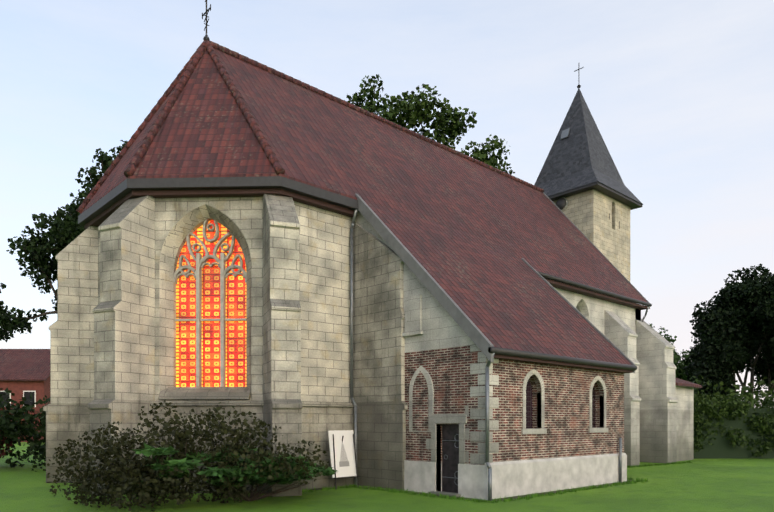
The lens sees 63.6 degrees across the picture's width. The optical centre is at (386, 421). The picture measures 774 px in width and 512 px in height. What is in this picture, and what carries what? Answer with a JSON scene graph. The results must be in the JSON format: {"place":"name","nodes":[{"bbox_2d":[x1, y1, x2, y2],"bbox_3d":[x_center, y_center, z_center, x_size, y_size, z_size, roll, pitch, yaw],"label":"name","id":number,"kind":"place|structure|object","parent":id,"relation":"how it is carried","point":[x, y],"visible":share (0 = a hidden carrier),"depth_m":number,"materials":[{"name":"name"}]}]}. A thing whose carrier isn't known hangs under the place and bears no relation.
{"place":"outdoors","nodes":[
{"label":"outdoors","id":0,"kind":"place"},
{"bbox_2d":[0,349,49,441],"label":"house","id":1,"kind":"structure","parent":0,"point":[24,372],"depth_m":61.25,"materials":[{"name":"brick"}]},
{"bbox_2d":[0,140,127,341],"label":"tree","id":2,"kind":"object","parent":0,"point":[65,231],"depth_m":31.12,"materials":[{"name":"green plant"}]},
{"bbox_2d":[150,401,353,491],"bbox_3d":[-6.308,0.681,21.255,6.130,2.560,10.000,0,0,-43],"label":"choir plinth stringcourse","id":3,"kind":"object","parent":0,"point":[320,420],"visible":0.17,"depth_m":18.23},
{"bbox_2d":[0,442,773,511],"bbox_3d":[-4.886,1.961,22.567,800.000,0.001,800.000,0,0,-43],"label":"lawn","id":4,"kind":"structure","parent":0,"point":[721,485],"depth_m":15.98,"materials":[{"name":"green plant"}]},
{"bbox_2d":[0,408,12,457],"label":"bush","id":5,"kind":"object","parent":4,"relation":"on","point":[6,444],"visible":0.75,"depth_m":25.46,"materials":[{"name":"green plant"}]},
{"bbox_2d":[0,388,49,471],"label":"shrub foliage","id":6,"kind":"object","parent":4,"relation":"on","point":[14,430],"visible":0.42,"depth_m":25.57,"materials":[{"name":"green plant"}]},
{"bbox_2d":[46,400,328,511],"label":"shrub foliage","id":7,"kind":"object","parent":4,"relation":"on","point":[124,479],"visible":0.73,"depth_m":13.96,"materials":[{"name":"green plant"}]},
{"bbox_2d":[139,436,309,503],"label":"shrub branches","id":8,"kind":"object","parent":4,"relation":"on","point":[254,496],"visible":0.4,"depth_m":15.25,"materials":[{"name":"brown plant"}]},
{"bbox_2d":[131,443,336,489],"bbox_3d":[-3.591,1.058,15.188,5.413,1.240,4.096,0,0,-43],"label":"green shrub","id":9,"kind":"object","parent":8,"relation":"attached to","point":[184,463],"visible":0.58,"depth_m":14.10,"materials":[{"name":"green plant"}]},
{"bbox_2d":[43,194,407,496],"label":"buttresses","id":10,"kind":"structure","parent":4,"relation":"on","point":[102,362],"depth_m":17.76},
{"bbox_2d":[98,197,352,402],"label":"choir walls","id":11,"kind":"structure","parent":4,"relation":"on","point":[324,268],"depth_m":18.24,"materials":[{"name":"beige stone"}]},
{"bbox_2d":[158,387,250,399],"bbox_3d":[-5.176,-0.825,17.833,2.600,0.373,0.483,0,0,2],"label":"window sill","id":12,"kind":"structure","parent":11,"relation":"attached to","point":[205,393],"depth_m":17.72,"materials":[{"name":"stone"}]},
{"bbox_2d":[174,218,245,386],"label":"stained glass window","id":13,"kind":"structure","parent":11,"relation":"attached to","point":[186,335],"depth_m":18.39,"materials":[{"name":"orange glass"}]},
{"bbox_2d":[78,176,357,229],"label":"roof cornice","id":14,"kind":"structure","parent":11,"relation":"attached to","point":[100,211],"depth_m":17.58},
{"bbox_2d":[333,434,359,489],"bbox_3d":[-1.373,1.162,18.582,0.960,1.607,0.655,0,0,-43],"label":"sign easel","id":15,"kind":"object","parent":4,"relation":"on","point":[357,476],"visible":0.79,"depth_m":18.43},
{"bbox_2d":[328,430,356,477],"bbox_3d":[-1.301,0.938,18.494,0.027,1.380,1.000,-11,-8,43],"label":"sign board","id":16,"kind":"object","parent":15,"relation":"on","point":[345,464],"visible":0.79,"depth_m":18.47,"materials":[{"name":"white"}]},
{"bbox_2d":[180,465,641,500],"bbox_3d":[3.466,1.957,20.731,25.702,0.001,9.448,0,0,-21],"label":"soil strip","id":17,"kind":"object","parent":4,"relation":"on","point":[516,497],"visible":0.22,"depth_m":17.31,"materials":[{"name":"brown soil"}]},
{"bbox_2d":[402,294,498,496],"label":"stone trim","id":18,"kind":"structure","parent":4,"relation":"on","point":[413,315],"depth_m":16.31,"materials":[{"name":"grey stone"}]},
{"bbox_2d":[404,460,499,499],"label":"plinth","id":19,"kind":"structure","parent":4,"relation":"on","point":[419,476],"depth_m":16.32,"materials":[{"name":"grey concrete"}]},
{"bbox_2d":[355,211,496,464],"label":"annex wall","id":20,"kind":"structure","parent":19,"relation":"on","point":[454,380],"depth_m":16.98,"materials":[{"name":"brown brick"}]},
{"bbox_2d":[442,424,458,492],"bbox_3d":[1.810,1.011,16.894,0.050,1.900,0.820,0,0,-43],"label":"door","id":21,"kind":"structure","parent":20,"relation":"in","point":[450,450],"depth_m":16.95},
{"bbox_2d":[442,434,458,484],"bbox_3d":[1.746,1.011,16.895,0.025,1.379,0.670,0,0,-43],"label":"annex door ironwork","id":22,"kind":"object","parent":21,"relation":"attached to","point":[447,457],"visible":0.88,"depth_m":16.84,"materials":[{"name":"black metal"}]},
{"bbox_2d":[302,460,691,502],"bbox_3d":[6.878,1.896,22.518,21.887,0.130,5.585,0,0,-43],"label":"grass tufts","id":23,"kind":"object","parent":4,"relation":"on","point":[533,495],"depth_m":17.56,"materials":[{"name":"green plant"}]},
{"bbox_2d":[350,209,648,500],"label":"downpipes","id":24,"kind":"object","parent":4,"relation":"on","point":[489,467],"visible":0.83,"depth_m":19.19,"materials":[{"name":"metal"}]},
{"bbox_2d":[485,453,626,497],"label":"plinth","id":25,"kind":"structure","parent":4,"relation":"on","point":[522,477],"depth_m":17.88,"materials":[{"name":"grey concrete"}]},
{"bbox_2d":[497,359,623,461],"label":"brick wall","id":26,"kind":"structure","parent":4,"relation":"on","point":[567,390],"depth_m":18.04,"materials":[{"name":"brown brick"}]},
{"bbox_2d":[526,380,531,427],"bbox_3d":[3.837,-0.571,17.417,0.780,1.516,0.001,0,0,-43],"label":"window reveal","id":27,"kind":"object","parent":26,"relation":"attached to","point":[528,405],"depth_m":17.55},
{"bbox_2d":[521,369,546,434],"bbox_3d":[3.990,-0.557,17.252,1.160,1.795,0.250,0,0,-43],"label":"window frame","id":28,"kind":"object","parent":26,"relation":"attached to","point":[541,429],"visible":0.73,"depth_m":17.36,"materials":[{"name":"stone"}]},
{"bbox_2d":[592,386,594,427],"bbox_3d":[6.410,-0.571,19.790,0.780,1.516,0.001,0,0,-43],"label":"window reveal","id":29,"kind":"object","parent":26,"relation":"attached to","point":[593,408],"depth_m":19.97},
{"bbox_2d":[588,376,607,432],"bbox_3d":[6.562,-0.557,19.625,1.160,1.795,0.250,0,0,-43],"label":"window frame","id":30,"kind":"object","parent":26,"relation":"attached to","point":[590,428],"visible":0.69,"depth_m":19.69,"materials":[{"name":"stone"}]},
{"bbox_2d":[604,310,677,465],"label":"nave buttresses","id":31,"kind":"structure","parent":4,"relation":"on","point":[650,414],"depth_m":29.66,"materials":[{"name":"beige stone"}]},
{"bbox_2d":[649,323,696,393],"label":"tree","id":32,"kind":"object","parent":4,"relation":"on","point":[679,370],"depth_m":62.14,"materials":[{"name":"green plant"}]},
{"bbox_2d":[675,378,701,460],"bbox_3d":[14.092,-0.539,32.523,3.000,5.000,3.300,0,0,-43],"label":"annex","id":33,"kind":"object","parent":4,"relation":"on","point":[684,392],"visible":0.29,"depth_m":31.76,"materials":[{"name":"stone"}]},
{"bbox_2d":[690,375,773,406],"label":"shrub foliage","id":34,"kind":"object","parent":4,"relation":"on","point":[737,386],"depth_m":41.67,"materials":[{"name":"green plant"}]},
{"bbox_2d":[694,389,773,458],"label":"hedge","id":35,"kind":"object","parent":4,"relation":"on","point":[726,403],"depth_m":33.27,"materials":[{"name":"green plant"}]},
{"bbox_2d":[0,0,773,407],"label":"sky","id":36,"kind":"structure","parent":0,"point":[679,94],"materials":[{"name":"blue"}]},
{"bbox_2d":[412,371,427,430],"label":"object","id":37,"kind":"object","parent":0,"point":[420,406],"visible":1,"depth_m":17.42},
{"bbox_2d":[346,74,514,174],"bbox_3d":[0.442,-10.399,44.812,20.195,24.725,19.311,0,0,-43],"label":"tree","id":38,"kind":"object","parent":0,"point":[400,107],"depth_m":39.82,"materials":[{"name":"green plant"}]},
{"bbox_2d":[534,88,642,204],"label":"spire roof","id":39,"kind":"structure","parent":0,"point":[579,156],"depth_m":36.71,"materials":[{"name":"grey stone"}]},
{"bbox_2d":[561,128,569,138],"bbox_3d":[10.648,-17.214,37.305,0.238,0.550,0.500,0,0,-43],"label":"roof hatch","id":40,"kind":"object","parent":39,"relation":"attached to","point":[565,134],"visible":0.93,"depth_m":37.26,"materials":[{"name":"metal"}]},
{"bbox_2d":[549,182,641,209],"bbox_3d":[11.615,-13.018,37.789,5.350,0.138,5.350,0,0,-43],"label":"spire eave","id":41,"kind":"object","parent":39,"relation":"attached to","point":[615,195],"visible":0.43,"depth_m":35.56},
{"bbox_2d":[553,189,629,281],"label":"tower walls","id":42,"kind":"structure","parent":0,"point":[586,213],"depth_m":35.73,"materials":[{"name":"beige stone"}]},
{"bbox_2d":[556,198,565,209],"bbox_3d":[10.064,-12.589,36.086,0.340,0.680,0.680,0,0,-43],"label":"tower floodlight","id":43,"kind":"object","parent":42,"relation":"attached to","point":[560,203],"visible":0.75,"depth_m":35.93,"materials":[{"name":"grey metal"}]},
{"bbox_2d":[543,277,640,332],"bbox_3d":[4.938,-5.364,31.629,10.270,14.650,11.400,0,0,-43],"label":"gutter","id":44,"kind":"object","parent":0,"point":[639,313],"depth_m":30.81,"materials":[{"name":"black metal"}]},
{"bbox_2d":[80,48,646,364],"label":"roof tiles","id":45,"kind":"object","parent":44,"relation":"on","point":[469,234],"visible":0.48,"depth_m":20.74,"materials":[{"name":"red tile"}]},
{"bbox_2d":[202,0,210,39],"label":"cross finial","id":46,"kind":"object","parent":45,"relation":"on","point":[206,37],"visible":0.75,"depth_m":21.35,"materials":[{"name":"black metal"}]},
{"bbox_2d":[76,40,543,212],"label":"roof ridge tiles","id":47,"kind":"object","parent":45,"relation":"on","point":[181,79],"visible":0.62,"depth_m":20.70,"materials":[{"name":"red tile"}]},
{"bbox_2d":[355,192,649,372],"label":"verge boards","id":48,"kind":"object","parent":45,"relation":"attached to","point":[463,321],"visible":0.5,"depth_m":17.40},
{"bbox_2d":[486,278,646,372],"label":"eave soffits","id":49,"kind":"object","parent":45,"relation":"attached to","point":[567,287],"visible":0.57,"depth_m":20.47,"materials":[{"name":"grey metal"}]},
{"bbox_2d":[488,271,651,369],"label":"round gutters","id":50,"kind":"object","parent":45,"relation":"attached to","point":[519,353],"visible":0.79,"depth_m":18.85,"materials":[{"name":"grey metal"}]},
{"bbox_2d":[554,287,640,333],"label":"nave walls","id":51,"kind":"structure","parent":0,"point":[591,309],"depth_m":28.04,"materials":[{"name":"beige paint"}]},
{"bbox_2d":[682,263,773,405],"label":"tree","id":52,"kind":"object","parent":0,"point":[719,352],"depth_m":43.99,"materials":[{"name":"green plant"}]}
]}

